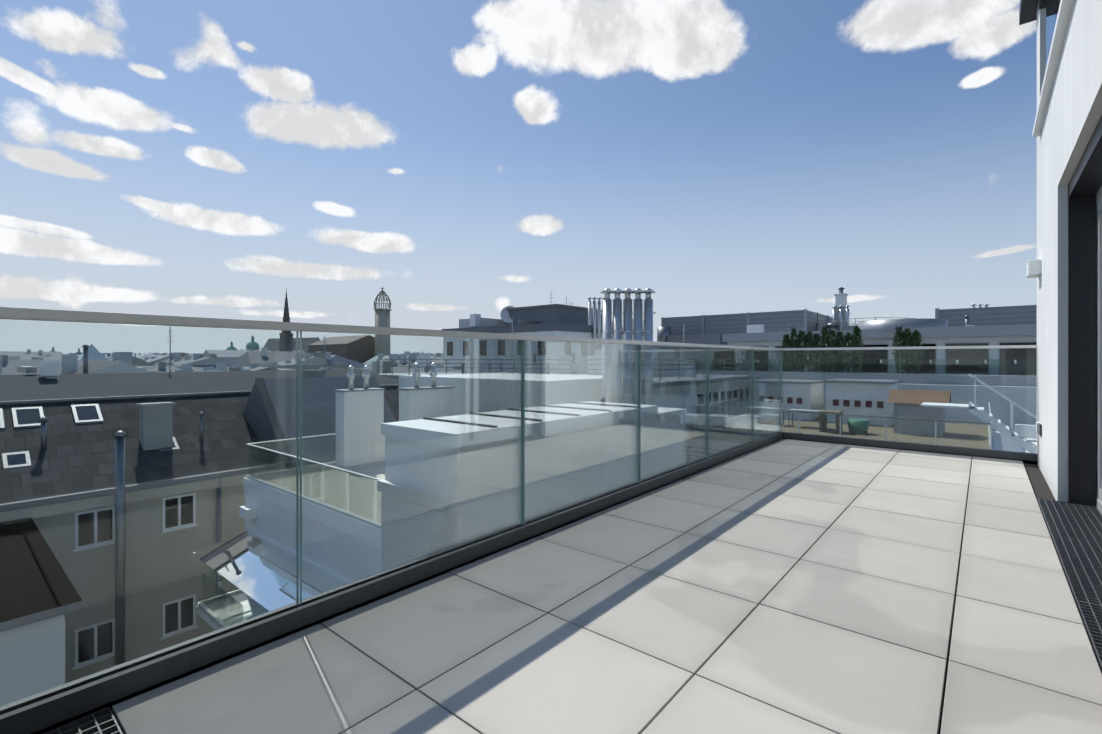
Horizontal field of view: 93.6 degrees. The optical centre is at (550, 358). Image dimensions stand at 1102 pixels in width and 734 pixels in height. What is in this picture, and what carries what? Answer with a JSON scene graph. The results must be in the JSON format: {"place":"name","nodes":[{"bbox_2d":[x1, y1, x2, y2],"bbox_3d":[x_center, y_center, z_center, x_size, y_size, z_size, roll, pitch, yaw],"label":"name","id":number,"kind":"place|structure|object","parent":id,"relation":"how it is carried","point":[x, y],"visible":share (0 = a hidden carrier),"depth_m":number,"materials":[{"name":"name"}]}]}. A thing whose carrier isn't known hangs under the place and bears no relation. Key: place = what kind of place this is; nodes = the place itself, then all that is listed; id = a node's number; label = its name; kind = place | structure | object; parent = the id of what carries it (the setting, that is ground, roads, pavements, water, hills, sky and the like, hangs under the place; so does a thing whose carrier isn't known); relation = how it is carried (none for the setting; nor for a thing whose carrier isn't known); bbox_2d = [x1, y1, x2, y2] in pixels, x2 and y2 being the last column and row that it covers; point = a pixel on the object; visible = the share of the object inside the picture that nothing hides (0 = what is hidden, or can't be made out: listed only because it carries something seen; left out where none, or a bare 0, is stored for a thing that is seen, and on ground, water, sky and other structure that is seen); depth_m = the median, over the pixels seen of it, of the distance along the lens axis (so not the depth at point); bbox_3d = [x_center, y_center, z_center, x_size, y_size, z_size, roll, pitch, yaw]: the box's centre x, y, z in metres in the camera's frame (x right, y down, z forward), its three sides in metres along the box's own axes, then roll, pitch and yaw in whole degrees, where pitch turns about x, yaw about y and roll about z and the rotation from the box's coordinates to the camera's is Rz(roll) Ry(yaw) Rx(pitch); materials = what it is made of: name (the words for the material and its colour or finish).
{"place":"outdoors","nodes":[
{"label":"outdoors","id":0,"kind":"place"},
{"bbox_2d":[0,614,64,706],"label":"courtyard wing walls","id":1,"kind":"structure","parent":0,"point":[44,639],"depth_m":8.80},
{"bbox_2d":[0,517,81,631],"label":"flat roof","id":2,"kind":"structure","parent":1,"relation":"on","point":[10,581],"depth_m":9.98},
{"bbox_2d":[77,344,106,360],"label":"distant roof","id":3,"kind":"structure","parent":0,"point":[96,353],"depth_m":112.29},
{"bbox_2d":[32,483,244,683],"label":"old building walls","id":4,"kind":"structure","parent":0,"point":[148,551],"depth_m":15.99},
{"bbox_2d":[0,474,247,521],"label":"cornice","id":5,"kind":"structure","parent":4,"relation":"attached to","point":[103,500],"depth_m":15.23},
{"bbox_2d":[0,468,247,511],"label":"roof gutter","id":6,"kind":"object","parent":4,"relation":"attached to","point":[130,488],"depth_m":15.17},
{"bbox_2d":[72,492,197,669],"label":"window frames","id":7,"kind":"structure","parent":4,"relation":"in","point":[103,543],"depth_m":15.40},
{"bbox_2d":[78,495,192,662],"bbox_3d":[-21.209,13.299,5.682,0.008,17.660,29.460,0,0,40],"label":"window glass","id":8,"kind":"object","parent":7,"relation":"in","point":[89,635],"depth_m":15.31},
{"bbox_2d":[111,431,221,664],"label":"old building downpipes","id":9,"kind":"object","parent":4,"relation":"attached to","point":[120,609],"depth_m":15.20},
{"bbox_2d":[17,327,328,378],"bbox_3d":[-22.829,-0.889,16.885,9.324,3.336,33.922,0,0,40],"label":"roof clutter","id":10,"kind":"object","parent":4,"relation":"on","point":[54,364],"depth_m":20.67,"materials":[{"name":"white"}]},
{"bbox_2d":[0,384,398,404],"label":"roof ridge","id":11,"kind":"structure","parent":4,"relation":"on","point":[107,398],"depth_m":18.83,"materials":[{"name":"metal"}]},
{"bbox_2d":[0,369,398,503],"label":"roof","id":12,"kind":"structure","parent":4,"relation":"on","point":[190,432],"depth_m":17.90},
{"bbox_2d":[0,404,179,468],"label":"skylight frames","id":13,"kind":"structure","parent":12,"relation":"on","point":[4,455],"depth_m":16.27,"materials":[{"name":"metal"}]},
{"bbox_2d":[7,405,175,464],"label":"skylights","id":14,"kind":"object","parent":13,"relation":"in","point":[82,411],"depth_m":16.52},
{"bbox_2d":[38,412,204,449],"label":"vent pipes","id":15,"kind":"object","parent":12,"relation":"on","point":[44,420],"depth_m":15.64,"materials":[{"name":"metal"}]},
{"bbox_2d":[137,370,326,450],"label":"old roof chimneys","id":16,"kind":"object","parent":4,"relation":"on","point":[165,424],"depth_m":17.36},
{"bbox_2d":[196,592,268,630],"bbox_3d":[-8.455,7.179,14.241,3.400,0.200,1.300,0,0,40],"label":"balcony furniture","id":17,"kind":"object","parent":4,"relation":"attached to","point":[212,623],"depth_m":14.60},
{"bbox_2d":[197,569,265,627],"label":"balcony","id":18,"kind":"structure","parent":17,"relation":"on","point":[233,618],"depth_m":13.85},
{"bbox_2d":[243,376,396,468],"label":"roof","id":19,"kind":"structure","parent":4,"relation":"on","point":[306,411],"depth_m":19.99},
{"bbox_2d":[255,378,291,454],"bbox_3d":[-10.073,2.379,18.922,3.050,3.300,0.300,0,0,40],"label":"roof edge","id":20,"kind":"object","parent":19,"relation":"on","point":[274,419],"depth_m":19.09,"materials":[{"name":"grey"}]},
{"bbox_2d":[50,335,259,354],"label":"domes","id":21,"kind":"structure","parent":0,"point":[231,346],"depth_m":424.34,"materials":[{"name":"metal"}]},
{"bbox_2d":[278,288,292,351],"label":"church spire","id":22,"kind":"structure","parent":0,"point":[285,339],"depth_m":782.80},
{"bbox_2d":[374,286,391,355],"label":"tower","id":23,"kind":"structure","parent":0,"point":[382,317],"depth_m":259.89,"materials":[{"name":"stone"}]},
{"bbox_2d":[379,372,459,379],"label":"white building","id":24,"kind":"structure","parent":0,"point":[396,377],"depth_m":33.97,"materials":[{"name":"metal"}]},
{"bbox_2d":[377,359,468,374],"bbox_3d":[0.239,0.529,33.503,20.240,1.000,13.240,0,0,40],"label":"railing","id":25,"kind":"object","parent":24,"relation":"on","point":[423,363],"depth_m":31.40,"materials":[{"name":"metal"}]},
{"bbox_2d":[454,318,690,373],"bbox_3d":[-0.226,-0.928,34.265,19.685,3.914,12.322,0,0,40],"label":"white roof clutter","id":26,"kind":"object","parent":24,"relation":"on","point":[462,370],"visible":0.17,"depth_m":34.25,"materials":[{"name":"white"}]},
{"bbox_2d":[399,374,468,415],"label":"white building wall","id":27,"kind":"structure","parent":0,"point":[410,380],"depth_m":20.28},
{"bbox_2d":[0,0,1036,353],"label":"sky","id":28,"kind":"structure","parent":0,"point":[458,159],"materials":[{"name":"blue"}]},
{"bbox_2d":[663,310,832,343],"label":"building","id":29,"kind":"structure","parent":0,"point":[737,323],"depth_m":55.17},
{"bbox_2d":[722,324,1036,374],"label":"opposite building","id":30,"kind":"structure","parent":0,"point":[993,335],"depth_m":33.01,"materials":[{"name":"grey concrete"}]},
{"bbox_2d":[834,293,847,325],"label":"roof chimney stack","id":31,"kind":"object","parent":30,"relation":"on","point":[840,299],"visible":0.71,"depth_m":53.77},
{"bbox_2d":[831,305,850,329],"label":"chimney flues","id":32,"kind":"object","parent":31,"relation":"attached to","point":[840,320],"visible":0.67,"depth_m":53.38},
{"bbox_2d":[816,317,884,328],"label":"roof platform railing","id":33,"kind":"object","parent":30,"relation":"on","point":[855,323],"visible":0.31,"depth_m":49.18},
{"bbox_2d":[826,287,857,330],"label":"roof plant cowls","id":34,"kind":"object","parent":33,"relation":"on","point":[830,326],"visible":0.48,"depth_m":51.44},
{"bbox_2d":[747,315,974,332],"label":"roof clutter","id":35,"kind":"object","parent":30,"relation":"on","point":[758,328],"visible":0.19,"depth_m":42.75,"materials":[{"name":"white"}]},
{"bbox_2d":[750,341,1036,375],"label":"building window frames","id":36,"kind":"structure","parent":30,"relation":"in","point":[936,356],"depth_m":32.68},
{"bbox_2d":[762,342,1036,374],"bbox_3d":[29.822,2.579,26.776,46.280,7.080,3.508,0,0,40],"label":"building window glass","id":37,"kind":"object","parent":36,"relation":"in","point":[951,354],"visible":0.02,"depth_m":32.39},
{"bbox_2d":[858,318,947,338],"bbox_3d":[24.496,-1.996,36.148,5.200,1.250,5.200,0,0,40],"label":"curved zinc roof","id":38,"kind":"object","parent":30,"relation":"on","point":[888,326],"visible":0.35,"depth_m":34.13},
{"bbox_2d":[784,359,1036,375],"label":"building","id":39,"kind":"structure","parent":30,"relation":"attached to","point":[975,362],"depth_m":30.02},
{"bbox_2d":[939,305,1036,326],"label":"roof screen","id":40,"kind":"object","parent":30,"relation":"on","point":[1007,315],"visible":0.33,"depth_m":47.51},
{"bbox_2d":[783,418,988,448],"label":"terrace deck boards","id":41,"kind":"object","parent":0,"point":[960,435],"depth_m":20.70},
{"bbox_2d":[783,408,826,427],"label":"deck tables","id":42,"kind":"object","parent":41,"relation":"on","point":[803,410],"depth_m":23.05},
{"bbox_2d":[818,410,843,433],"bbox_3d":[11.632,2.599,21.486,0.800,0.860,0.900,0,0,40],"label":"table","id":43,"kind":"object","parent":41,"relation":"on","point":[823,422],"depth_m":21.37,"materials":[{"name":"grey wood"}]},
{"bbox_2d":[783,378,900,425],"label":"white deck huts","id":44,"kind":"object","parent":41,"relation":"on","point":[837,392],"visible":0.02,"depth_m":24.45,"materials":[{"name":"paint"}]},
{"bbox_2d":[847,419,868,433],"bbox_3d":[12.489,2.754,21.029,0.800,0.550,0.780,0,0,40],"label":"planter","id":45,"kind":"object","parent":41,"relation":"on","point":[860,424],"depth_m":20.76,"materials":[{"name":"green"}]},
{"bbox_2d":[783,410,991,449],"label":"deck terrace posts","id":46,"kind":"object","parent":41,"relation":"on","point":[885,422],"depth_m":17.43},
{"bbox_2d":[783,402,992,449],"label":"roof terrace","id":47,"kind":"structure","parent":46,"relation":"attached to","point":[894,429],"depth_m":17.32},
{"bbox_2d":[887,389,950,436],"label":"deck shed","id":48,"kind":"structure","parent":41,"relation":"on","point":[934,411],"depth_m":20.65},
{"bbox_2d":[1037,2,1042,145],"bbox_3d":[4.728,-2.671,4.689,0.450,1.300,0.380,0,0,40],"label":"downpipe","id":49,"kind":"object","parent":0,"point":[1039,49],"depth_m":4.72,"materials":[{"name":"metal"}]},
{"bbox_3d":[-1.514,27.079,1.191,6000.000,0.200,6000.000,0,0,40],"label":"street ground","id":50,"kind":"structure","parent":0,"visible":0},
{"bbox_2d":[0,352,439,374],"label":"distant buildings","id":51,"kind":"structure","parent":50,"relation":"on","point":[124,366],"depth_m":85.47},
{"bbox_2d":[0,349,442,360],"bbox_3d":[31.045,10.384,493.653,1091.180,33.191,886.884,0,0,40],"label":"distant buildings","id":52,"kind":"structure","parent":50,"relation":"on","point":[207,352],"depth_m":312.66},
{"bbox_2d":[20,347,442,371],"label":"distant buildings","id":53,"kind":"structure","parent":50,"relation":"on","point":[268,363],"depth_m":180.92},
{"bbox_2d":[264,337,319,352],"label":"cathedral nave","id":54,"kind":"structure","parent":50,"relation":"on","point":[272,343],"depth_m":775.03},
{"bbox_2d":[245,491,380,581],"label":"white building","id":55,"kind":"structure","parent":50,"relation":"on","point":[336,559],"depth_m":12.85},
{"bbox_2d":[192,505,350,598],"bbox_3d":[-6.514,4.964,12.486,8.230,1.070,1.500,0,0,40],"label":"courtyard canopy frame","id":56,"kind":"object","parent":55,"relation":"attached to","point":[264,537],"depth_m":14.20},
{"bbox_2d":[193,531,345,610],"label":"glass roof","id":57,"kind":"structure","parent":56,"relation":"on","point":[258,597],"depth_m":12.88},
{"bbox_2d":[243,477,380,547],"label":"white building fascia","id":58,"kind":"structure","parent":55,"relation":"attached to","point":[267,491],"depth_m":12.75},
{"bbox_2d":[246,433,381,528],"bbox_3d":[-4.273,3.152,14.594,9.540,1.095,4.590,0,0,40],"label":"terrace balustrade","id":59,"kind":"object","parent":55,"relation":"on","point":[309,472],"depth_m":12.97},
{"bbox_2d":[280,460,384,486],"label":"white building terrace floor","id":60,"kind":"structure","parent":55,"relation":"on","point":[366,471],"depth_m":17.19,"materials":[{"name":"tile"}]},
{"bbox_2d":[334,365,384,466],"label":"chimney wall","id":61,"kind":"structure","parent":60,"relation":"on","point":[342,427],"depth_m":17.98,"materials":[{"name":"paint"}]},
{"bbox_2d":[397,363,454,420],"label":"chimney wall","id":62,"kind":"structure","parent":60,"relation":"on","point":[415,410],"depth_m":17.31,"materials":[{"name":"paint"}]},
{"bbox_2d":[308,335,374,363],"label":"red church nave","id":63,"kind":"structure","parent":50,"relation":"on","point":[353,345],"depth_m":264.10,"materials":[{"name":"grey"}]},
{"bbox_2d":[385,436,459,495],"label":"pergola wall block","id":64,"kind":"structure","parent":50,"relation":"on","point":[397,459],"depth_m":8.21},
{"bbox_2d":[381,492,443,571],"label":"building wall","id":65,"kind":"structure","parent":64,"relation":"attached to","point":[418,517],"depth_m":8.35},
{"bbox_2d":[377,479,447,509],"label":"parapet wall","id":66,"kind":"structure","parent":64,"relation":"attached to","point":[402,491],"depth_m":8.16,"materials":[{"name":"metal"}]},
{"bbox_2d":[381,415,465,447],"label":"pergola roof fascia","id":67,"kind":"structure","parent":64,"relation":"on","point":[423,426],"depth_m":8.29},
{"bbox_2d":[442,304,643,371],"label":"tall white building","id":68,"kind":"structure","parent":50,"relation":"on","point":[561,320],"depth_m":43.63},
{"bbox_2d":[447,341,468,355],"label":"windows","id":69,"kind":"structure","parent":68,"relation":"in","point":[450,347],"depth_m":46.43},
{"bbox_2d":[500,306,513,322],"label":"satellite dish","id":70,"kind":"object","parent":68,"relation":"on","point":[505,316],"visible":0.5,"depth_m":46.07,"materials":[{"name":"grey"}]},
{"bbox_2d":[470,296,643,329],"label":"tall white roof clutter","id":71,"kind":"object","parent":68,"relation":"on","point":[474,320],"visible":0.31,"depth_m":45.43,"materials":[{"name":"white"}]},
{"bbox_2d":[586,297,603,338],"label":"chimney pipes","id":72,"kind":"object","parent":68,"relation":"on","point":[594,307],"visible":0.52,"depth_m":41.78,"materials":[{"name":"silver"}]},
{"bbox_2d":[657,327,725,343],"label":"tech plant ducts","id":73,"kind":"object","parent":50,"relation":"on","point":[664,334],"visible":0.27,"depth_m":55.73,"materials":[{"name":"metal"}]},
{"bbox_2d":[824,382,1036,430],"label":"roof garden block","id":74,"kind":"structure","parent":50,"relation":"on","point":[1026,419],"depth_m":25.12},
{"bbox_2d":[783,372,1036,386],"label":"parapet","id":75,"kind":"structure","parent":74,"relation":"on","point":[1013,380],"depth_m":27.15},
{"bbox_2d":[780,333,790,371],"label":"thuja tree","id":76,"kind":"object","parent":75,"relation":"on","point":[786,338],"visible":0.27,"depth_m":31.99,"materials":[{"name":"green plant"}]},
{"bbox_2d":[788,328,799,371],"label":"thuja tree","id":77,"kind":"object","parent":75,"relation":"on","point":[793,341],"visible":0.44,"depth_m":31.72,"materials":[{"name":"green plant"}]},
{"bbox_2d":[795,330,808,371],"bbox_3d":[15.311,-0.461,31.576,0.919,2.681,0.915,0,0,40],"label":"thuja tree","id":78,"kind":"object","parent":75,"relation":"on","point":[801,338],"visible":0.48,"depth_m":31.44,"materials":[{"name":"green plant"}]},
{"bbox_2d":[804,331,815,372],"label":"thuja tree","id":79,"kind":"object","parent":75,"relation":"on","point":[809,338],"visible":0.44,"depth_m":31.16,"materials":[{"name":"green plant"}]},
{"bbox_2d":[810,333,822,372],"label":"thuja tree","id":80,"kind":"object","parent":75,"relation":"on","point":[816,336],"visible":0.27,"depth_m":30.90,"materials":[{"name":"green plant"}]},
{"bbox_2d":[817,327,830,372],"bbox_3d":[16.283,-0.541,30.754,0.919,2.841,0.861,0,0,40],"label":"thuja tree","id":81,"kind":"object","parent":75,"relation":"on","point":[824,337],"visible":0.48,"depth_m":30.62,"materials":[{"name":"green plant"}]},
{"bbox_2d":[825,328,839,372],"bbox_3d":[16.593,-0.461,30.525,0.863,2.681,0.881,0,0,7],"label":"thuja tree","id":82,"kind":"object","parent":75,"relation":"on","point":[832,341],"visible":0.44,"depth_m":30.37,"materials":[{"name":"green plant"}]},
{"bbox_2d":[833,330,846,372],"bbox_3d":[16.951,-0.408,30.216,0.962,2.575,0.924,0,0,40],"label":"thuja tree","id":83,"kind":"object","parent":75,"relation":"on","point":[839,338],"visible":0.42,"depth_m":30.13,"materials":[{"name":"green plant"}]},
{"bbox_2d":[842,332,855,372],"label":"thuja tree","id":84,"kind":"object","parent":75,"relation":"on","point":[848,337],"visible":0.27,"depth_m":29.81,"materials":[{"name":"green plant"}]},
{"bbox_2d":[850,325,864,372],"bbox_3d":[17.557,-0.541,29.661,0.892,2.840,0.865,0,0,-5],"label":"thuja tree","id":85,"kind":"object","parent":75,"relation":"on","point":[856,334],"visible":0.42,"depth_m":29.54,"materials":[{"name":"green plant"}]},
{"bbox_2d":[891,326,905,373],"bbox_3d":[19.101,-0.480,28.377,0.894,2.718,0.910,0,0,40],"label":"thuja tree","id":86,"kind":"object","parent":75,"relation":"on","point":[899,334],"visible":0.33,"depth_m":28.27,"materials":[{"name":"green plant"}]},
{"bbox_2d":[901,328,915,373],"bbox_3d":[19.423,-0.410,28.156,0.884,2.578,0.882,0,0,40],"label":"thuja tree","id":87,"kind":"object","parent":75,"relation":"on","point":[907,335],"visible":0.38,"depth_m":28.01,"materials":[{"name":"green plant"}]},
{"bbox_2d":[909,329,923,373],"bbox_3d":[19.708,-0.369,27.916,0.904,2.496,0.926,0,0,40],"label":"thuja tree","id":88,"kind":"object","parent":75,"relation":"on","point":[916,339],"visible":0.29,"depth_m":27.76,"materials":[{"name":"green plant"}]},
{"bbox_2d":[921,373,1036,452],"bbox_3d":[18.101,13.729,17.373,8.700,26.500,12.000,0,0,40],"label":"outdoor staircase","id":89,"kind":"structure","parent":50,"relation":"on","point":[1027,445],"depth_m":16.54,"materials":[{"name":"metal"}]},
{"bbox_2d":[1015,424,1036,438],"bbox_3d":[19.315,1.385,16.017,4.910,3.788,10.537,0,0,23],"label":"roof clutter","id":90,"kind":"object","parent":89,"relation":"on","point":[1025,428],"depth_m":20.61,"materials":[{"name":"white"}]},
{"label":"block with dish on the roof","id":91,"kind":"object","parent":50,"relation":"on","visible":0},
{"bbox_2d":[416,353,429,372],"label":"satellite dish","id":92,"kind":"object","parent":91,"relation":"on","point":[426,356],"depth_m":62.42,"materials":[{"name":"grey"}]},
{"bbox_3d":[3.186,15.704,17.863,10.000,22.550,6.600,0,0,40],"label":"low courtyard roof","id":93,"kind":"object","parent":50,"relation":"on","visible":0},
{"bbox_2d":[599,288,655,340],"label":"chimney pipes","id":94,"kind":"object","parent":93,"relation":"on","point":[627,313],"visible":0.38,"depth_m":18.77,"materials":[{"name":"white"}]},
{"bbox_3d":[2.691,13.129,-1.789,10.355,23.700,12.830,0,0,40],"label":"building","id":95,"kind":"object","parent":50,"relation":"on","visible":0},
{"bbox_2d":[938,461,1099,733],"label":"joint","id":96,"kind":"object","parent":95,"relation":"on","point":[1040,486],"depth_m":3.87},
{"bbox_2d":[42,707,122,733],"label":"floor grating","id":97,"kind":"object","parent":96,"relation":"on","point":[103,721],"visible":1,"depth_m":1.39,"materials":[{"name":"metal"}]},
{"bbox_2d":[0,319,1034,714],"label":"glass balustrade","id":98,"kind":"object","parent":96,"relation":"on","point":[582,415],"visible":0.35,"depth_m":2.95,"materials":[{"name":"glass"}]},
{"bbox_2d":[0,307,1036,350],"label":"handrail","id":99,"kind":"object","parent":98,"relation":"on","point":[59,315],"visible":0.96,"depth_m":1.91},
{"bbox_2d":[296,331,899,605],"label":"glass balustrade edges","id":100,"kind":"structure","parent":98,"relation":"attached to","point":[522,437],"depth_m":2.81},
{"bbox_2d":[0,432,1037,733],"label":"railing base","id":101,"kind":"object","parent":96,"relation":"on","point":[74,702],"visible":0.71,"depth_m":1.86,"materials":[{"name":"metal"}]},
{"bbox_2d":[112,439,1101,733],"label":"terrace tiles","id":102,"kind":"object","parent":96,"relation":"on","point":[790,587],"visible":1,"depth_m":1.86,"materials":[{"name":"tile"}]},
{"bbox_2d":[1037,498,1101,542],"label":"drain grating","id":103,"kind":"object","parent":96,"relation":"on","point":[1072,521],"visible":0.92,"depth_m":3.14,"materials":[{"name":"metal"}]},
{"bbox_2d":[1052,536,1101,605],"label":"drain grating","id":104,"kind":"object","parent":96,"relation":"on","point":[1080,562],"visible":0.98,"depth_m":2.44,"materials":[{"name":"metal"}]},
{"bbox_2d":[1076,600,1101,672],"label":"drain grating","id":105,"kind":"object","parent":96,"relation":"on","point":[1090,615],"visible":1,"depth_m":1.92,"materials":[{"name":"metal"}]},
{"bbox_2d":[1037,0,1101,507],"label":"building wall","id":106,"kind":"structure","parent":95,"relation":"on","point":[1073,114],"depth_m":3.55,"materials":[{"name":"white paint"}]},
{"bbox_2d":[1027,259,1041,277],"bbox_3d":[4.379,-0.816,4.688,0.087,0.130,0.270,0,0,40],"label":"wall lamp box","id":107,"kind":"object","parent":106,"relation":"attached to","point":[1034,268],"visible":0.96,"depth_m":4.59,"materials":[{"name":"white paint"}]},
{"bbox_2d":[1032,0,1073,136],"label":"attic cap ledge","id":108,"kind":"object","parent":106,"relation":"on","point":[1063,16],"visible":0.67,"depth_m":3.50,"materials":[{"name":"white paint"}]},
{"bbox_2d":[1043,0,1060,79],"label":"glass panel","id":109,"kind":"object","parent":108,"relation":"on","point":[1050,10],"visible":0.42,"depth_m":4.28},
{"bbox_2d":[1019,0,1043,24],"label":"roof overhang","id":110,"kind":"object","parent":109,"relation":"on","point":[1028,11],"visible":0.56,"depth_m":4.93,"materials":[{"name":"grey"}]},
{"bbox_2d":[1068,115,1101,505],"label":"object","id":111,"kind":"object","parent":106,"relation":"attached to","point":[1085,184],"depth_m":3.45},
{"bbox_2d":[1096,186,1101,513],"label":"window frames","id":112,"kind":"structure","parent":106,"relation":"in","point":[1099,349],"depth_m":3.36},
{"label":"tech building","id":113,"kind":"structure","parent":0},
{"bbox_2d":[661,309,828,333],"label":"tech building screen posts","id":114,"kind":"object","parent":113,"relation":"on","point":[805,319],"visible":0.31,"depth_m":54.23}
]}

